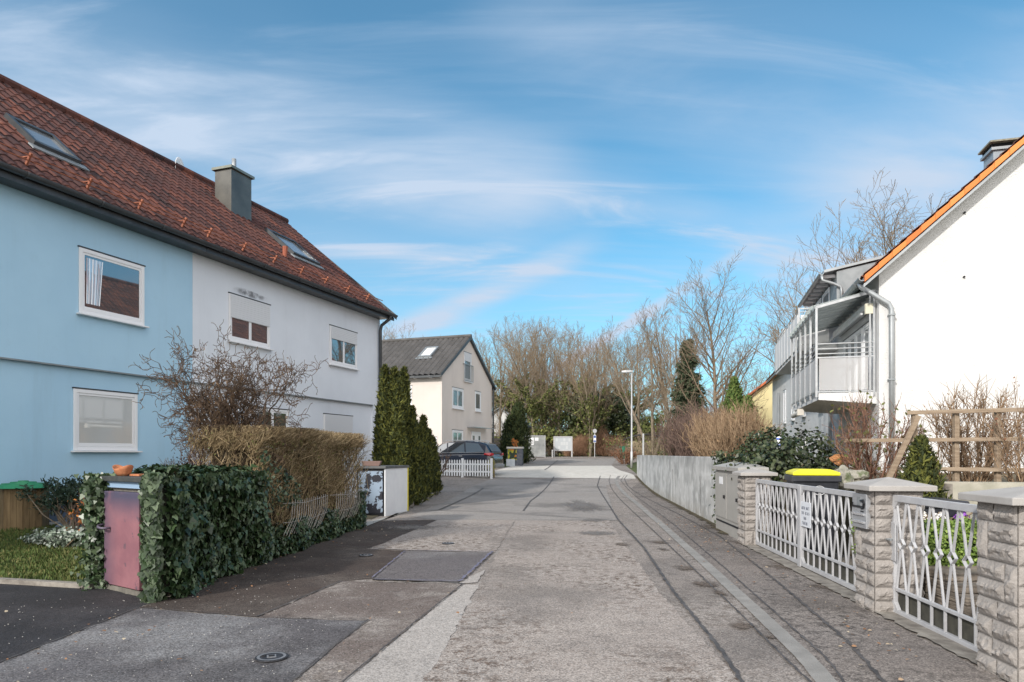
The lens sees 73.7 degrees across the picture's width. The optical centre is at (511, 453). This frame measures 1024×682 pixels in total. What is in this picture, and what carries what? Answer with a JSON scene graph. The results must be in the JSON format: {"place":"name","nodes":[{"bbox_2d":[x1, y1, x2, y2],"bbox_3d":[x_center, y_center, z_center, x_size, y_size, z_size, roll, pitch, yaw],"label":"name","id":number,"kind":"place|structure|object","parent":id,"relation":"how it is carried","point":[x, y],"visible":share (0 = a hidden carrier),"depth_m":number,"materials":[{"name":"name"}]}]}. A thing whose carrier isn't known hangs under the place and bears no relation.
{"place":"outdoors","nodes":[
{"label":"outdoors","id":0,"kind":"place"},
{"bbox_2d":[0,524,87,581],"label":"lawn","id":1,"kind":"structure","parent":0,"point":[35,562],"depth_m":9.10,"materials":[{"name":"green plant"}]},
{"bbox_2d":[0,480,48,530],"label":"compost box","id":2,"kind":"object","parent":1,"relation":"on","point":[15,512],"visible":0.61,"depth_m":11.44,"materials":[{"name":"wood"}]},
{"bbox_2d":[17,524,86,548],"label":"silver shrub","id":3,"kind":"object","parent":1,"relation":"on","point":[55,537],"visible":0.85,"depth_m":10.23,"materials":[{"name":"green plant"}]},
{"bbox_2d":[15,470,91,528],"bbox_3d":[-7.506,0.820,11.346,1.380,1.085,0.894,0,0,0],"label":"dwarf pine","id":4,"kind":"object","parent":1,"relation":"on","point":[57,498],"visible":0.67,"depth_m":11.27,"materials":[{"name":"green plant"}]},
{"bbox_2d":[128,319,330,474],"bbox_3d":[-4.095,-0.256,9.996,2.644,3.513,2.099,0,0,0],"label":"corkscrew hazel","id":5,"kind":"object","parent":1,"relation":"on","point":[214,414],"visible":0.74,"depth_m":9.81,"materials":[{"name":"brown plant"}]},
{"bbox_2d":[0,584,149,662],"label":"driveway","id":6,"kind":"structure","parent":0,"point":[67,613],"depth_m":6.48,"materials":[{"name":"asphalt"}]},
{"bbox_2d":[1,456,1006,681],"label":"road","id":7,"kind":"structure","parent":0,"point":[753,654],"depth_m":7.66,"materials":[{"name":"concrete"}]},
{"bbox_2d":[0,608,367,681],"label":"dark asphalt field","id":8,"kind":"structure","parent":7,"relation":"on","point":[128,659],"depth_m":5.21,"materials":[{"name":"asphalt"}]},
{"bbox_2d":[141,520,435,616],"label":"brown asphalt","id":9,"kind":"structure","parent":7,"relation":"on","point":[315,572],"depth_m":8.46,"materials":[{"name":"asphalt"}]},
{"bbox_2d":[258,581,460,681],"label":"reddish asphalt","id":10,"kind":"structure","parent":7,"relation":"on","point":[387,622],"depth_m":6.47,"materials":[{"name":"asphalt"}]},
{"bbox_2d":[344,585,478,681],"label":"road light strip","id":11,"kind":"object","parent":7,"relation":"on","point":[412,653],"visible":0.98,"depth_m":5.27,"materials":[{"name":"concrete"}]},
{"bbox_2d":[373,551,488,581],"bbox_3d":[-0.996,1.491,9.206,1.374,0.001,2.554,0,0,0],"label":"road patch","id":12,"kind":"object","parent":7,"relation":"on","point":[436,566],"visible":0.87,"depth_m":9.03,"materials":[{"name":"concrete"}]},
{"bbox_2d":[368,520,514,551],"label":"pavement patch","id":13,"kind":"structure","parent":7,"relation":"on","point":[469,536],"depth_m":12.18,"materials":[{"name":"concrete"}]},
{"bbox_2d":[438,440,504,474],"bbox_3d":[-2.907,0.167,34.890,4.857,1.718,2.080,0,0,19],"label":"parked car","id":14,"kind":"object","parent":7,"relation":"on","point":[466,450],"visible":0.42,"depth_m":33.83,"materials":[{"name":"paint"}]},
{"bbox_2d":[422,520,739,681],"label":"road lane","id":15,"kind":"structure","parent":7,"relation":"on","point":[623,621],"depth_m":6.05,"materials":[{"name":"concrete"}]},
{"bbox_2d":[597,477,744,681],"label":"road seam","id":16,"kind":"object","parent":7,"relation":"on","point":[729,661],"visible":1,"depth_m":6.21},
{"bbox_2d":[614,476,836,681],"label":"concrete channel","id":17,"kind":"object","parent":7,"relation":"on","point":[816,669],"visible":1,"depth_m":6.24,"materials":[{"name":"concrete"}]},
{"bbox_2d":[621,476,844,681],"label":"road seam","id":18,"kind":"object","parent":7,"relation":"on","point":[820,652],"visible":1,"depth_m":6.28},
{"bbox_2d":[624,477,886,681],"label":"road seam","id":19,"kind":"object","parent":7,"relation":"on","point":[875,671],"visible":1,"depth_m":6.33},
{"bbox_2d":[741,543,1010,681],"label":"slab edge","id":20,"kind":"object","parent":7,"relation":"on","point":[958,649],"visible":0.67,"depth_m":6.26,"materials":[{"name":"concrete"}]},
{"bbox_2d":[755,479,856,591],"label":"double gate","id":21,"kind":"structure","parent":20,"relation":"on","point":[838,570],"depth_m":8.79,"materials":[{"name":"metal"}]},
{"bbox_2d":[885,495,978,651],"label":"garden gate","id":22,"kind":"structure","parent":20,"relation":"on","point":[959,624],"depth_m":5.72,"materials":[{"name":"metal"}]},
{"bbox_2d":[0,0,1023,437],"label":"sky","id":23,"kind":"structure","parent":0,"point":[471,165],"materials":[{"name":"blue"}]},
{"bbox_2d":[412,478,630,520],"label":"road","id":24,"kind":"structure","parent":0,"point":[509,498],"depth_m":21.37,"materials":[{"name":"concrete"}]},
{"bbox_2d":[474,466,635,478],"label":"block paving","id":25,"kind":"structure","parent":0,"point":[562,471],"depth_m":36.15,"materials":[{"name":"concrete"}]},
{"bbox_2d":[496,454,636,473],"bbox_3d":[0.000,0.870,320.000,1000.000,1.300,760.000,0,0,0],"label":"ground","id":26,"kind":"structure","parent":0,"point":[634,468],"depth_m":45.33,"materials":[{"name":"brown soil"}]},
{"bbox_2d":[0,577,93,588],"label":"kerb","id":27,"kind":"structure","parent":26,"relation":"on","point":[48,583],"depth_m":7.73,"materials":[{"name":"concrete"}]},
{"bbox_2d":[0,74,211,521],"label":"blue house","id":28,"kind":"structure","parent":26,"relation":"on","point":[99,245],"depth_m":13.66,"materials":[{"name":"paint"}]},
{"bbox_2d":[71,387,142,451],"bbox_3d":[-8.274,-0.667,14.003,0.117,1.275,1.564,0,0,19],"label":"window","id":29,"kind":"structure","parent":28,"relation":"in","point":[103,420],"depth_m":13.97,"materials":[{"name":"white plastic"}]},
{"bbox_2d":[76,245,149,327],"bbox_3d":[-8.166,-3.394,14.038,0.117,1.350,1.612,0,0,19],"label":"window","id":30,"kind":"structure","parent":28,"relation":"in","point":[111,288],"depth_m":14.00,"materials":[{"name":"white plastic"}]},
{"bbox_2d":[97,475,199,595],"bbox_3d":[-4.090,0.897,7.795,0.951,1.305,1.563,0,0,4],"label":"bin enclosure","id":31,"kind":"object","parent":26,"relation":"on","point":[121,528],"visible":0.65,"depth_m":7.33,"materials":[{"name":"concrete"}]},
{"bbox_2d":[68,472,115,590],"bbox_3d":[-4.618,0.878,7.662,0.555,1.348,0.511,0,0,0],"label":"ivy strip","id":32,"kind":"object","parent":31,"relation":"attached to","point":[94,487],"visible":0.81,"depth_m":7.55,"materials":[{"name":"green plant"}]},
{"bbox_2d":[97,491,142,590],"bbox_3d":[-4.218,0.920,7.340,0.792,1.020,0.178,0,0,35],"label":"door","id":33,"kind":"structure","parent":31,"relation":"in","point":[122,511],"depth_m":7.31,"materials":[{"name":"pink paint"}]},
{"bbox_2d":[112,463,273,602],"bbox_3d":[-3.872,0.846,8.030,1.361,1.473,2.463,0,0,0],"label":"ivy cover","id":34,"kind":"object","parent":31,"relation":"on","point":[197,564],"visible":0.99,"depth_m":7.70,"materials":[{"name":"green plant"}]},
{"bbox_2d":[66,107,397,496],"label":"white house","id":35,"kind":"structure","parent":26,"relation":"on","point":[267,281],"depth_m":19.74,"materials":[{"name":"grey paint"}]},
{"bbox_2d":[227,292,273,350],"bbox_3d":[-6.813,-3.436,17.867,0.117,1.258,1.641,0,0,19],"label":"window","id":36,"kind":"structure","parent":35,"relation":"in","point":[249,319],"depth_m":17.82,"materials":[{"name":"white plastic"}]},
{"bbox_2d":[323,413,352,448],"bbox_3d":[-5.506,-0.708,21.826,0.117,1.102,1.697,0,0,19],"label":"window","id":37,"kind":"structure","parent":35,"relation":"in","point":[332,422],"depth_m":21.75,"materials":[{"name":"white plastic"}]},
{"bbox_2d":[329,324,359,370],"bbox_3d":[-5.367,-3.389,21.949,0.117,1.270,1.637,0,0,19],"label":"window","id":38,"kind":"structure","parent":35,"relation":"in","point":[343,342],"depth_m":21.90,"materials":[{"name":"white plastic"}]},
{"bbox_2d":[186,424,371,564],"bbox_3d":[-3.683,0.542,11.714,1.916,1.996,5.237,0,0,0],"label":"brown hedge","id":39,"kind":"object","parent":26,"relation":"on","point":[313,458],"visible":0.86,"depth_m":10.77,"materials":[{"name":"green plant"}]},
{"bbox_2d":[283,488,363,535],"bbox_3d":[-3.144,0.950,11.911,0.073,0.545,4.121,0,0,4],"label":"wire fence","id":40,"kind":"object","parent":39,"relation":"attached to","point":[304,502],"visible":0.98,"depth_m":11.33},
{"bbox_2d":[343,499,378,518],"bbox_3d":[-4.600,1.454,21.150,2.800,0.061,12.300,0,0,0],"label":"garden bed","id":41,"kind":"object","parent":26,"relation":"on","point":[370,516],"visible":0.09,"depth_m":16.15,"materials":[{"name":"soil"}]},
{"bbox_2d":[368,364,395,464],"bbox_3d":[-3.517,-0.458,18.882,1.022,4.115,1.060,0,0,0],"label":"thuja","id":42,"kind":"object","parent":41,"relation":"on","point":[382,402],"visible":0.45,"depth_m":18.76,"materials":[{"name":"green plant"}]},
{"bbox_2d":[354,465,408,515],"bbox_3d":[-3.250,0.910,17.133,0.840,1.220,1.500,0,0,13],"label":"meter box","id":43,"kind":"object","parent":26,"relation":"on","point":[387,487],"visible":0.66,"depth_m":16.48,"materials":[{"name":"white"}]},
{"bbox_2d":[358,471,382,513],"bbox_3d":[-3.411,0.930,16.454,0.640,1.020,0.030,0,0,13],"label":"door","id":44,"kind":"structure","parent":43,"relation":"in","point":[374,498],"depth_m":16.42,"materials":[{"name":"white paint"}]},
{"bbox_2d":[378,365,417,507],"bbox_3d":[-3.248,-0.433,18.844,1.194,4.065,1.186,0,0,0],"label":"thuja","id":45,"kind":"object","parent":26,"relation":"on","point":[399,437],"visible":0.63,"depth_m":18.68,"materials":[{"name":"green plant"}]},
{"bbox_2d":[399,365,420,504],"bbox_3d":[-3.173,-0.503,20.001,1.139,4.206,1.075,0,0,0],"label":"thuja","id":46,"kind":"object","parent":26,"relation":"on","point":[405,385],"visible":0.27,"depth_m":19.83,"materials":[{"name":"green plant"}]},
{"bbox_2d":[408,404,427,504],"bbox_3d":[-2.931,0.075,19.995,0.861,3.052,0.935,0,0,0],"label":"thuja","id":47,"kind":"object","parent":26,"relation":"on","point":[418,485],"visible":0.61,"depth_m":19.88,"materials":[{"name":"green plant"}]},
{"bbox_2d":[418,424,431,499],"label":"thuja","id":48,"kind":"object","parent":26,"relation":"on","point":[425,466],"visible":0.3,"depth_m":21.54,"materials":[{"name":"green plant"}]},
{"bbox_2d":[418,414,435,497],"bbox_3d":[-2.963,0.122,22.806,0.943,2.956,0.871,0,0,0],"label":"thuja","id":49,"kind":"object","parent":26,"relation":"on","point":[423,419],"visible":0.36,"depth_m":22.73,"materials":[{"name":"green plant"}]},
{"bbox_2d":[382,334,495,470],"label":"beige house","id":50,"kind":"structure","parent":26,"relation":"on","point":[452,386],"depth_m":39.48,"materials":[{"name":"beige paint"}]},
{"bbox_2d":[439,458,492,478],"bbox_3d":[-2.406,0.732,33.250,3.237,1.020,0.100,0,0,24],"label":"picket fence","id":51,"kind":"object","parent":26,"relation":"on","point":[463,464],"visible":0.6,"depth_m":33.09,"materials":[{"name":"white"}]},
{"bbox_2d":[476,321,548,436],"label":"bare tree","id":52,"kind":"object","parent":26,"relation":"on","point":[501,398],"visible":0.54,"depth_m":70.65,"materials":[{"name":"brown plant"}]},
{"bbox_2d":[475,322,550,409],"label":"bare tree","id":53,"kind":"object","parent":26,"relation":"on","point":[505,396],"visible":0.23,"depth_m":88.07,"materials":[{"name":"brown plant"}]},
{"bbox_2d":[500,401,535,462],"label":"thuja","id":54,"kind":"object","parent":26,"relation":"on","point":[518,418],"visible":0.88,"depth_m":47.62,"materials":[{"name":"green plant"}]},
{"bbox_2d":[485,316,558,419],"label":"bare tree","id":55,"kind":"object","parent":26,"relation":"on","point":[518,395],"visible":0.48,"depth_m":75.98,"materials":[{"name":"brown plant"}]},
{"bbox_2d":[484,313,566,434],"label":"bare tree","id":56,"kind":"object","parent":26,"relation":"on","point":[523,390],"visible":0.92,"depth_m":69.19,"materials":[{"name":"brown plant"}]},
{"bbox_2d":[500,319,580,427],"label":"bare tree","id":57,"kind":"object","parent":26,"relation":"on","point":[543,389],"visible":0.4,"depth_m":77.00,"materials":[{"name":"brown plant"}]},
{"bbox_2d":[512,318,585,455],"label":"bare tree","id":58,"kind":"object","parent":26,"relation":"on","point":[547,421],"visible":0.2,"depth_m":82.94,"materials":[{"name":"brown plant"}]},
{"bbox_2d":[535,323,608,455],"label":"bare tree","id":59,"kind":"object","parent":26,"relation":"on","point":[564,403],"visible":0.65,"depth_m":71.99,"materials":[{"name":"brown plant"}]},
{"bbox_2d":[539,323,610,454],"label":"bare tree","id":60,"kind":"object","parent":26,"relation":"on","point":[558,357],"visible":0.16,"depth_m":88.40,"materials":[{"name":"brown plant"}]},
{"bbox_2d":[494,419,668,455],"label":"undergrowth","id":61,"kind":"object","parent":26,"relation":"on","point":[548,433],"visible":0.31,"depth_m":69.76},
{"bbox_2d":[543,316,619,454],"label":"bare tree","id":62,"kind":"object","parent":26,"relation":"on","point":[571,386],"visible":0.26,"depth_m":75.84,"materials":[{"name":"brown plant"}]},
{"bbox_2d":[494,408,673,455],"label":"undergrowth","id":63,"kind":"object","parent":26,"relation":"on","point":[644,419],"visible":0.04,"depth_m":75.36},
{"bbox_2d":[552,332,621,456],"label":"bare tree","id":64,"kind":"object","parent":26,"relation":"on","point":[591,410],"visible":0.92,"depth_m":65.26,"materials":[{"name":"brown plant"}]},
{"bbox_2d":[564,391,621,455],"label":"ivy mound","id":65,"kind":"object","parent":26,"relation":"on","point":[607,424],"visible":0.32,"depth_m":70.06,"materials":[{"name":"green plant"}]},
{"bbox_2d":[562,424,625,455],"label":"undergrowth","id":66,"kind":"object","parent":26,"relation":"on","point":[582,444],"visible":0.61,"depth_m":66.74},
{"bbox_2d":[575,337,647,455],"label":"bare tree","id":67,"kind":"object","parent":26,"relation":"on","point":[628,393],"visible":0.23,"depth_m":74.31,"materials":[{"name":"brown plant"}]},
{"bbox_2d":[607,393,633,441],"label":"ivy mound","id":68,"kind":"object","parent":26,"relation":"on","point":[620,417],"visible":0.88,"depth_m":69.53,"materials":[{"name":"green plant"}]},
{"bbox_2d":[592,327,669,415],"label":"bare tree","id":69,"kind":"object","parent":26,"relation":"on","point":[642,396],"visible":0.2,"depth_m":83.01,"materials":[{"name":"brown plant"}]},
{"bbox_2d":[603,428,672,458],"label":"undergrowth","id":70,"kind":"object","parent":26,"relation":"on","point":[636,439],"visible":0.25,"depth_m":56.94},
{"bbox_2d":[604,310,679,440],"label":"bare tree","id":71,"kind":"object","parent":26,"relation":"on","point":[637,396],"visible":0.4,"depth_m":65.63,"materials":[{"name":"brown plant"}]},
{"bbox_2d":[585,296,712,454],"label":"bare tree","id":72,"kind":"object","parent":26,"relation":"on","point":[651,409],"visible":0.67,"depth_m":56.72,"materials":[{"name":"brown plant"}]},
{"bbox_2d":[636,323,700,412],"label":"bare tree","id":73,"kind":"object","parent":26,"relation":"on","point":[670,370],"visible":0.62,"depth_m":52.71,"materials":[{"name":"brown plant"}]},
{"bbox_2d":[624,295,719,424],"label":"bare tree","id":74,"kind":"object","parent":26,"relation":"on","point":[655,323],"visible":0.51,"depth_m":60.96,"materials":[{"name":"brown plant"}]},
{"bbox_2d":[637,455,728,523],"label":"concrete wall","id":75,"kind":"structure","parent":26,"relation":"on","point":[687,482],"depth_m":18.86,"materials":[{"name":"grey"}]},
{"bbox_2d":[660,338,708,455],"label":"spruce","id":76,"kind":"object","parent":26,"relation":"on","point":[680,398],"visible":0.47,"depth_m":45.62,"materials":[{"name":"green plant"}]},
{"bbox_2d":[649,245,779,420],"bbox_3d":[10.989,-4.951,37.797,7.036,11.970,7.980,0,0,0],"label":"bare tree","id":77,"kind":"object","parent":26,"relation":"on","point":[721,383],"visible":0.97,"depth_m":37.09,"materials":[{"name":"beige plant"}]},
{"bbox_2d":[713,462,768,538],"bbox_3d":[4.217,0.856,12.705,0.520,1.389,2.030,0,0,5],"label":"utility cabinet","id":78,"kind":"object","parent":26,"relation":"on","point":[726,501],"visible":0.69,"depth_m":12.62,"materials":[{"name":"grey"}]},
{"bbox_2d":[748,377,773,431],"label":"yellow house","id":79,"kind":"structure","parent":26,"relation":"on","point":[768,402],"depth_m":45.48,"materials":[{"name":"paint"}]},
{"bbox_2d":[731,251,813,387],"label":"bare tree","id":80,"kind":"object","parent":26,"relation":"on","point":[782,318],"visible":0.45,"depth_m":46.94,"materials":[{"name":"brown plant"}]},
{"bbox_2d":[781,199,916,312],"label":"bare tree","id":81,"kind":"object","parent":26,"relation":"on","point":[856,255],"visible":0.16,"depth_m":51.14,"materials":[{"name":"brown plant"}]},
{"bbox_2d":[798,167,953,272],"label":"bare tree","id":82,"kind":"object","parent":26,"relation":"on","point":[882,222],"visible":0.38,"depth_m":43.16,"materials":[{"name":"brown plant"}]},
{"bbox_2d":[766,135,1023,472],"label":"white gable house","id":83,"kind":"structure","parent":26,"relation":"on","point":[933,302],"depth_m":15.75,"materials":[{"name":"paint"}]},
{"bbox_2d":[854,481,1023,556],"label":"retaining wall","id":84,"kind":"structure","parent":26,"relation":"on","point":[955,488],"depth_m":9.10,"materials":[{"name":"concrete"}]},
{"bbox_2d":[523,458,615,465],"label":"crossing road","id":85,"kind":"structure","parent":0,"point":[591,462],"depth_m":49.26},
{"bbox_2d":[631,483,992,681],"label":"sidewalk","id":86,"kind":"structure","parent":0,"point":[931,663],"depth_m":6.08,"materials":[{"name":"asphalt"}]},
{"bbox_2d":[5,516,917,681],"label":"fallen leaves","id":87,"kind":"object","parent":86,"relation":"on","point":[571,612],"visible":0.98,"depth_m":6.33,"materials":[{"name":"brown plant"}]},
{"bbox_2d":[774,548,853,584],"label":"courtyard paving","id":88,"kind":"structure","parent":0,"point":[843,559],"depth_m":9.62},
{"bbox_2d":[732,468,777,545],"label":"stone pillar","id":89,"kind":"structure","parent":88,"relation":"on","point":[746,509],"depth_m":11.13,"materials":[{"name":"stone"}]},
{"bbox_2d":[784,469,841,556],"bbox_3d":[4.217,0.858,9.614,0.630,1.285,0.768,0,0,14],"label":"wheelie bin","id":90,"kind":"object","parent":88,"relation":"on","point":[828,478],"visible":0.54,"depth_m":9.30,"materials":[{"name":"yellow"}]},
{"bbox_2d":[844,477,937,612],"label":"stone pillar","id":91,"kind":"structure","parent":88,"relation":"on","point":[873,571],"depth_m":6.43,"materials":[{"name":"stone"}]},
{"bbox_2d":[851,493,870,528],"bbox_3d":[3.402,0.555,6.670,0.065,0.330,0.315,0,0,5],"label":"letterbox","id":92,"kind":"object","parent":91,"relation":"attached to","point":[861,505],"visible":1,"depth_m":6.61,"materials":[{"name":"silver metal"}]},
{"bbox_2d":[896,434,953,498],"bbox_3d":[5.278,0.568,8.958,1.162,1.665,1.047,0,0,42],"label":"thuja","id":93,"kind":"object","parent":88,"relation":"on","point":[921,464],"visible":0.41,"depth_m":8.79,"materials":[{"name":"green plant"}]},
{"bbox_2d":[958,486,1023,681],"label":"stone pillar","id":94,"kind":"structure","parent":88,"relation":"on","point":[1000,578],"depth_m":4.55,"materials":[{"name":"stone"}]},
{"bbox_2d":[771,467,1022,555],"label":"garden terrace","id":95,"kind":"structure","parent":0,"point":[847,518],"depth_m":10.30,"materials":[{"name":"soil"}]},
{"bbox_2d":[650,402,701,455],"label":"bare bush","id":96,"kind":"object","parent":95,"relation":"on","point":[671,449],"visible":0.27,"depth_m":28.36,"materials":[{"name":"brown plant"}]},
{"bbox_2d":[664,396,732,455],"bbox_3d":[6.766,-0.787,24.058,2.762,2.549,2.610,0,0,0],"label":"bare bush","id":97,"kind":"object","parent":95,"relation":"on","point":[679,448],"visible":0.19,"depth_m":24.00,"materials":[{"name":"brown plant"}]},
{"bbox_2d":[677,405,755,456],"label":"bare bush","id":98,"kind":"object","parent":95,"relation":"on","point":[699,450],"visible":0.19,"depth_m":20.34,"materials":[{"name":"brown plant"}]},
{"bbox_2d":[718,376,744,418],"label":"thuja","id":99,"kind":"object","parent":95,"relation":"on","point":[733,391],"visible":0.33,"depth_m":29.80,"materials":[{"name":"green plant"}]},
{"bbox_2d":[702,397,775,461],"bbox_3d":[5.416,-0.428,16.178,1.785,1.825,1.727,0,0,32],"label":"bare bush","id":100,"kind":"object","parent":95,"relation":"on","point":[737,430],"visible":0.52,"depth_m":16.03,"materials":[{"name":"brown plant"}]},
{"bbox_2d":[690,395,791,456],"bbox_3d":[5.800,-0.546,17.513,2.148,2.062,2.169,0,0,-34],"label":"bare bush","id":101,"kind":"object","parent":95,"relation":"on","point":[699,435],"visible":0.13,"depth_m":17.58,"materials":[{"name":"brown plant"}]},
{"bbox_2d":[731,424,802,465],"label":"evergreen shrub","id":102,"kind":"object","parent":95,"relation":"on","point":[759,440],"visible":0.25,"depth_m":15.04,"materials":[{"name":"green plant"}]},
{"bbox_2d":[725,420,853,509],"bbox_3d":[5.020,0.234,12.097,2.192,1.675,1.757,0,0,-23],"label":"evergreen shrub","id":103,"kind":"object","parent":95,"relation":"on","point":[778,466],"visible":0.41,"depth_m":11.98,"materials":[{"name":"green plant"}]},
{"bbox_2d":[824,387,931,479],"bbox_3d":[5.633,-0.254,10.602,1.444,1.729,1.476,0,0,11],"label":"garden bush","id":104,"kind":"object","parent":95,"relation":"on","point":[869,463],"visible":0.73,"depth_m":10.59,"materials":[{"name":"brown plant"}]},
{"bbox_2d":[882,406,967,480],"bbox_3d":[6.223,-0.108,10.229,1.180,1.232,0.890,0,0,21],"label":"climbing rose","id":105,"kind":"object","parent":95,"relation":"on","point":[941,447],"visible":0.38,"depth_m":10.10,"materials":[{"name":"plant"}]},
{"bbox_2d":[844,408,1023,481],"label":"wooden trellis","id":106,"kind":"object","parent":95,"relation":"on","point":[955,440],"visible":0.65,"depth_m":9.72,"materials":[{"name":"brown wood"}]},
{"bbox_2d":[910,373,1023,481],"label":"climbing rose","id":107,"kind":"object","parent":95,"relation":"on","point":[966,460],"visible":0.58,"depth_m":10.32,"materials":[{"name":"plant"}]},
{"bbox_2d":[972,377,1023,481],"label":"climbing rose","id":108,"kind":"object","parent":95,"relation":"on","point":[1006,461],"visible":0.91,"depth_m":9.37,"materials":[{"name":"plant"}]},
{"bbox_2d":[922,564,978,617],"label":"garden steps","id":109,"kind":"structure","parent":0,"point":[960,573],"depth_m":6.26,"materials":[{"name":"stone"}]},
{"bbox_2d":[850,517,977,566],"bbox_3d":[4.490,0.885,6.988,1.764,0.449,0.790,0,0,0],"label":"box hedge","id":110,"kind":"object","parent":109,"relation":"on","point":[959,549],"visible":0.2,"depth_m":6.65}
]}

